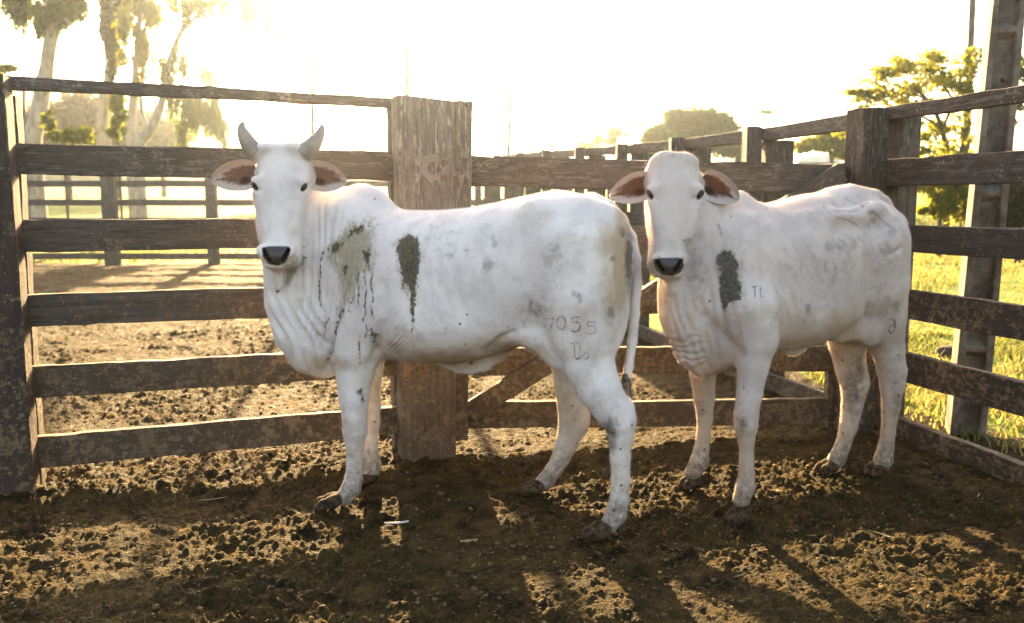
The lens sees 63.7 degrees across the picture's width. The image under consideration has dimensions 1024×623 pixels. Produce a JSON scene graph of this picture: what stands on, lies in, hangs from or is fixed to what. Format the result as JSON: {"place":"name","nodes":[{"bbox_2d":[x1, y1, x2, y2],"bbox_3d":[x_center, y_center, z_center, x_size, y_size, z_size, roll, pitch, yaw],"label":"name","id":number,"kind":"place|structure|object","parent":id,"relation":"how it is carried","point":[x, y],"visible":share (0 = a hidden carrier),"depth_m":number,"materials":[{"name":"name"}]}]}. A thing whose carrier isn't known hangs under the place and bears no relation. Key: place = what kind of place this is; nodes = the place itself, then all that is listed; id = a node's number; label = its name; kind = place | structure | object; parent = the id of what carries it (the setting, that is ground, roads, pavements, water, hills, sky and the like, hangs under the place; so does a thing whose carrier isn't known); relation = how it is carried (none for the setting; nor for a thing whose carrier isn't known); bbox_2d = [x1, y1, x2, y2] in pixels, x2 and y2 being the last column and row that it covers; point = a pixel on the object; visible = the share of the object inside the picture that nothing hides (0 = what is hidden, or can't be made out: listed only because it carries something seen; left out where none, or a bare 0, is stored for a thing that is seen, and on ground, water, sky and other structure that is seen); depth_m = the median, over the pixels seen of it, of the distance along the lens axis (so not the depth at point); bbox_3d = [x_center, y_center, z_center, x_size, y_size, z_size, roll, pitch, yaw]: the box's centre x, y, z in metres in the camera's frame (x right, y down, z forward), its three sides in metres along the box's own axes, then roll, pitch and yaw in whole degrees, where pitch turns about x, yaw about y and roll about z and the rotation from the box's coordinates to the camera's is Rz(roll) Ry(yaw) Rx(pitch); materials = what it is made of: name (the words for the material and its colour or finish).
{"place":"outdoors","nodes":[
{"label":"outdoors","id":0,"kind":"place"},
{"bbox_2d":[12,68,843,180],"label":"hill","id":1,"kind":"structure","parent":0,"point":[74,74],"depth_m":154.22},
{"bbox_2d":[0,187,1023,622],"bbox_3d":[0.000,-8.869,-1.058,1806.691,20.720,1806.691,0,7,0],"label":"ground","id":2,"kind":"structure","parent":0,"point":[290,481],"depth_m":3.49,"materials":[{"name":"brown soil"}]},
{"bbox_2d":[0,62,20,92],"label":"shrub","id":3,"kind":"object","parent":2,"relation":"on","point":[5,69],"visible":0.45,"depth_m":19.82,"materials":[{"name":"green plant"}]},
{"bbox_2d":[15,0,30,217],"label":"sapling","id":4,"kind":"object","parent":2,"relation":"on","point":[22,14],"visible":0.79,"depth_m":20.34,"materials":[{"name":"beige plant"}]},
{"bbox_2d":[0,0,100,217],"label":"eucalyptus tree","id":5,"kind":"object","parent":2,"relation":"on","point":[50,21],"visible":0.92,"depth_m":24.07,"materials":[{"name":"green plant"}]},
{"bbox_2d":[25,93,98,198],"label":"bush","id":6,"kind":"object","parent":2,"relation":"on","point":[76,110],"visible":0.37,"depth_m":42.53,"materials":[{"name":"green plant"}]},
{"bbox_2d":[39,109,96,217],"bbox_3d":[-10.520,-3.052,19.739,1.343,3.565,0.850,0,7,0],"label":"shrub","id":7,"kind":"object","parent":2,"relation":"on","point":[84,135],"visible":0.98,"depth_m":19.55,"materials":[{"name":"green plant"}]},
{"bbox_2d":[96,0,131,145],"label":"ivy clad tree","id":8,"kind":"object","parent":2,"relation":"on","point":[107,35],"visible":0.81,"depth_m":26.07,"materials":[{"name":"green plant"}]},
{"bbox_2d":[104,94,128,217],"bbox_3d":[-9.625,-3.391,20.229,0.695,4.110,0.445,0,7,0],"label":"shrub","id":9,"kind":"object","parent":2,"relation":"on","point":[118,111],"visible":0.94,"depth_m":20.01,"materials":[{"name":"green plant"}]},
{"bbox_2d":[89,118,144,197],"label":"bush","id":10,"kind":"object","parent":2,"relation":"on","point":[122,142],"visible":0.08,"depth_m":44.64,"materials":[{"name":"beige plant"}]},
{"bbox_2d":[110,0,173,217],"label":"eucalyptus tree","id":11,"kind":"object","parent":2,"relation":"on","point":[148,14],"visible":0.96,"depth_m":25.12,"materials":[{"name":"green plant"}]},
{"bbox_2d":[138,105,199,196],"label":"bush","id":12,"kind":"object","parent":2,"relation":"on","point":[164,135],"visible":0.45,"depth_m":46.46,"materials":[{"name":"beige plant"}]},
{"bbox_2d":[0,73,398,495],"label":"corral fence","id":13,"kind":"object","parent":2,"relation":"on","point":[31,451],"visible":0.65,"depth_m":3.93,"materials":[{"name":"brown wood"}]},
{"bbox_2d":[133,0,296,217],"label":"eucalyptus tree","id":14,"kind":"object","parent":2,"relation":"on","point":[195,113],"visible":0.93,"depth_m":23.23,"materials":[{"name":"green plant"}]},
{"bbox_2d":[27,176,483,265],"bbox_3d":[-7.501,-1.758,15.430,15.466,2.172,0.194,0,7,0],"label":"pen fence","id":15,"kind":"object","parent":2,"relation":"on","point":[109,202],"visible":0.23,"depth_m":15.44,"materials":[{"name":"brown wood"}]},
{"bbox_2d":[525,187,613,201],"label":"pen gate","id":16,"kind":"structure","parent":15,"relation":"attached to","point":[608,193],"depth_m":15.09,"materials":[{"name":"brown wood"}]},
{"bbox_2d":[261,448,277,452],"bbox_3d":[-1.274,0.732,4.328,0.090,0.024,0.045,0,7,0],"label":"dry leaf","id":17,"kind":"object","parent":2,"relation":"on","point":[270,450],"visible":0.99,"depth_m":4.32,"materials":[{"name":"brown plant"}]},
{"bbox_2d":[254,132,288,142],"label":"broad tree","id":18,"kind":"object","parent":2,"relation":"on","point":[273,138],"visible":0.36,"depth_m":97.48,"materials":[{"name":"white plant"}]},
{"bbox_2d":[310,0,315,135],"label":"utility pole","id":19,"kind":"object","parent":2,"relation":"on","point":[312,120],"visible":0.45,"depth_m":13.59,"materials":[{"name":"grey wood"}]},
{"bbox_2d":[370,140,387,151],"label":"broad tree","id":20,"kind":"object","parent":2,"relation":"on","point":[379,146],"visible":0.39,"depth_m":107.14,"materials":[{"name":"white plant"}]},
{"bbox_2d":[384,520,408,523],"bbox_3d":[-0.474,0.867,3.387,0.100,0.012,0.018,-1,7,-6],"label":"feather","id":21,"kind":"object","parent":2,"relation":"on","point":[399,522],"visible":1,"depth_m":3.38,"materials":[{"name":"white"}]},
{"bbox_2d":[403,43,409,95],"bbox_3d":[-1.626,-2.183,12.832,0.123,3.860,0.099,0,7,0],"label":"dead trunk","id":22,"kind":"object","parent":2,"relation":"on","point":[406,73],"visible":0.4,"depth_m":12.62,"materials":[{"name":"beige wood"}]},
{"bbox_2d":[391,95,455,462],"bbox_3d":[-0.451,-0.008,4.272,0.290,2.152,0.220,-2,7,-18],"label":"gate post","id":23,"kind":"object","parent":2,"relation":"on","point":[422,145],"visible":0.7,"depth_m":4.14,"materials":[{"name":"wood"}]},
{"bbox_2d":[453,100,847,440],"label":"wooden gate","id":24,"kind":"structure","parent":23,"relation":"attached to","point":[521,369],"depth_m":4.58,"materials":[{"name":"wood"}]},
{"bbox_2d":[211,121,642,542],"bbox_3d":[-0.331,0.024,3.579,1.787,1.651,0.722,1,7,11],"label":"cow","id":25,"kind":"object","parent":2,"relation":"on","point":[362,283],"visible":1,"depth_m":3.32},
{"bbox_2d":[460,538,477,542],"bbox_3d":[-0.170,0.901,3.242,0.070,0.017,0.028,0,7,0],"label":"dry leaf","id":26,"kind":"object","parent":2,"relation":"on","point":[474,540],"visible":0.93,"depth_m":3.24,"materials":[{"name":"plant"}]},
{"bbox_2d":[507,84,512,153],"bbox_3d":[-0.057,-2.673,16.802,0.154,3.834,0.080,0,7,0],"label":"bare pole","id":27,"kind":"object","parent":2,"relation":"on","point":[509,120],"visible":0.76,"depth_m":16.63,"materials":[{"name":"grey"}]},
{"bbox_2d":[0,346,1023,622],"bbox_3d":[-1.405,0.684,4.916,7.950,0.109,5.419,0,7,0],"label":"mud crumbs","id":28,"kind":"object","parent":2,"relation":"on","point":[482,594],"visible":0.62,"depth_m":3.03,"materials":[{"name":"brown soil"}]},
{"bbox_2d":[526,145,541,151],"bbox_3d":[0.660,-3.418,23.771,0.540,2.701,0.215,1,7,6],"label":"weed","id":29,"kind":"object","parent":2,"relation":"on","point":[534,148],"visible":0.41,"depth_m":23.61,"materials":[{"name":"white plant"}]},
{"bbox_2d":[541,143,552,149],"bbox_3d":[1.111,-3.471,23.752,0.570,2.783,0.207,0,7,0],"label":"weed","id":30,"kind":"object","parent":2,"relation":"on","point":[550,145],"visible":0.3,"depth_m":23.60,"materials":[{"name":"plant"}]},
{"bbox_2d":[555,137,565,149],"bbox_3d":[1.486,-3.540,23.735,0.556,2.919,0.246,0,7,0],"label":"weed","id":31,"kind":"object","parent":2,"relation":"on","point":[562,140],"visible":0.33,"depth_m":23.58,"materials":[{"name":"white plant"}]},
{"bbox_2d":[573,124,631,158],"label":"broad tree","id":32,"kind":"object","parent":2,"relation":"on","point":[614,133],"visible":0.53,"depth_m":56.55,"materials":[{"name":"beige plant"}]},
{"bbox_2d":[622,121,647,143],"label":"palm tree","id":33,"kind":"object","parent":2,"relation":"on","point":[639,124],"visible":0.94,"depth_m":60.76,"materials":[{"name":"white plant"}]},
{"bbox_2d":[474,114,846,397],"bbox_3d":[0.821,-0.877,9.635,0.400,2.394,9.633,-2,7,-16],"label":"corral fence","id":34,"kind":"object","parent":2,"relation":"on","point":[766,145],"visible":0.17,"depth_m":6.73,"materials":[{"name":"brown wood"}]},
{"bbox_2d":[638,100,744,161],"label":"broad tree","id":35,"kind":"object","parent":2,"relation":"on","point":[685,122],"visible":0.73,"depth_m":40.54,"materials":[{"name":"green plant"}]},
{"bbox_2d":[609,149,912,524],"bbox_3d":[1.166,0.069,3.701,1.622,1.543,0.595,-4,8,-30],"label":"cow","id":36,"kind":"object","parent":2,"relation":"on","point":[749,286],"visible":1,"depth_m":3.42},
{"bbox_2d":[756,108,779,127],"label":"flat topped tree","id":37,"kind":"object","parent":2,"relation":"on","point":[767,111],"visible":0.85,"depth_m":73.10,"materials":[{"name":"beige plant"}]},
{"bbox_2d":[793,155,840,164],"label":"shed","id":38,"kind":"structure","parent":2,"relation":"on","point":[819,159],"depth_m":66.53,"materials":[{"name":"concrete"}]},
{"bbox_2d":[794,133,844,163],"bbox_3d":[11.941,-5.537,31.614,2.768,3.660,1.666,0,7,0],"label":"broad tree","id":39,"kind":"object","parent":2,"relation":"on","point":[828,143],"visible":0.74,"depth_m":31.18,"materials":[{"name":"green plant"}]},
{"bbox_2d":[831,44,1023,226],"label":"acacia tree","id":40,"kind":"object","parent":2,"relation":"on","point":[930,66],"visible":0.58,"depth_m":18.42,"materials":[{"name":"green plant"}]},
{"bbox_2d":[832,85,1023,484],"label":"corral fence","id":41,"kind":"object","parent":2,"relation":"on","point":[882,149],"visible":0.48,"depth_m":4.35,"materials":[{"name":"brown wood"}]},
{"bbox_2d":[916,145,968,256],"bbox_3d":[8.139,-1.994,15.875,1.701,2.378,1.096,-2,7,-16],"label":"bush","id":42,"kind":"object","parent":2,"relation":"on","point":[948,201],"visible":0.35,"depth_m":15.75,"materials":[{"name":"green plant"}]},
{"bbox_2d":[936,345,952,359],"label":"stone block","id":43,"kind":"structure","parent":2,"relation":"on","point":[943,350],"depth_m":6.93,"materials":[{"name":"grey stone"}]},
{"bbox_2d":[959,0,975,225],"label":"utility pole","id":44,"kind":"object","parent":2,"relation":"on","point":[971,24],"visible":0.18,"depth_m":24.13,"materials":[{"name":"brown wood"}]},
{"bbox_2d":[945,0,1023,438],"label":"concrete pole","id":45,"kind":"object","parent":2,"relation":"on","point":[987,206],"visible":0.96,"depth_m":4.61,"materials":[{"name":"concrete"}]},
{"bbox_2d":[1006,183,1023,263],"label":"bush","id":46,"kind":"object","parent":2,"relation":"on","point":[1015,214],"visible":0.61,"depth_m":14.72,"materials":[{"name":"green plant"}]},
{"bbox_2d":[1015,55,1023,125],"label":"twiggy tree","id":47,"kind":"object","parent":2,"relation":"on","point":[1020,107],"visible":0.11,"depth_m":16.50,"materials":[{"name":"green plant"}]},
{"bbox_2d":[0,0,1023,161],"label":"sky","id":48,"kind":"structure","parent":0,"point":[576,70],"materials":[{"name":"white"}]},
{"bbox_2d":[33,212,1023,455],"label":"grass","id":49,"kind":"structure","parent":0,"point":[1007,348],"depth_m":7.46,"materials":[{"name":"plant"}]}
]}

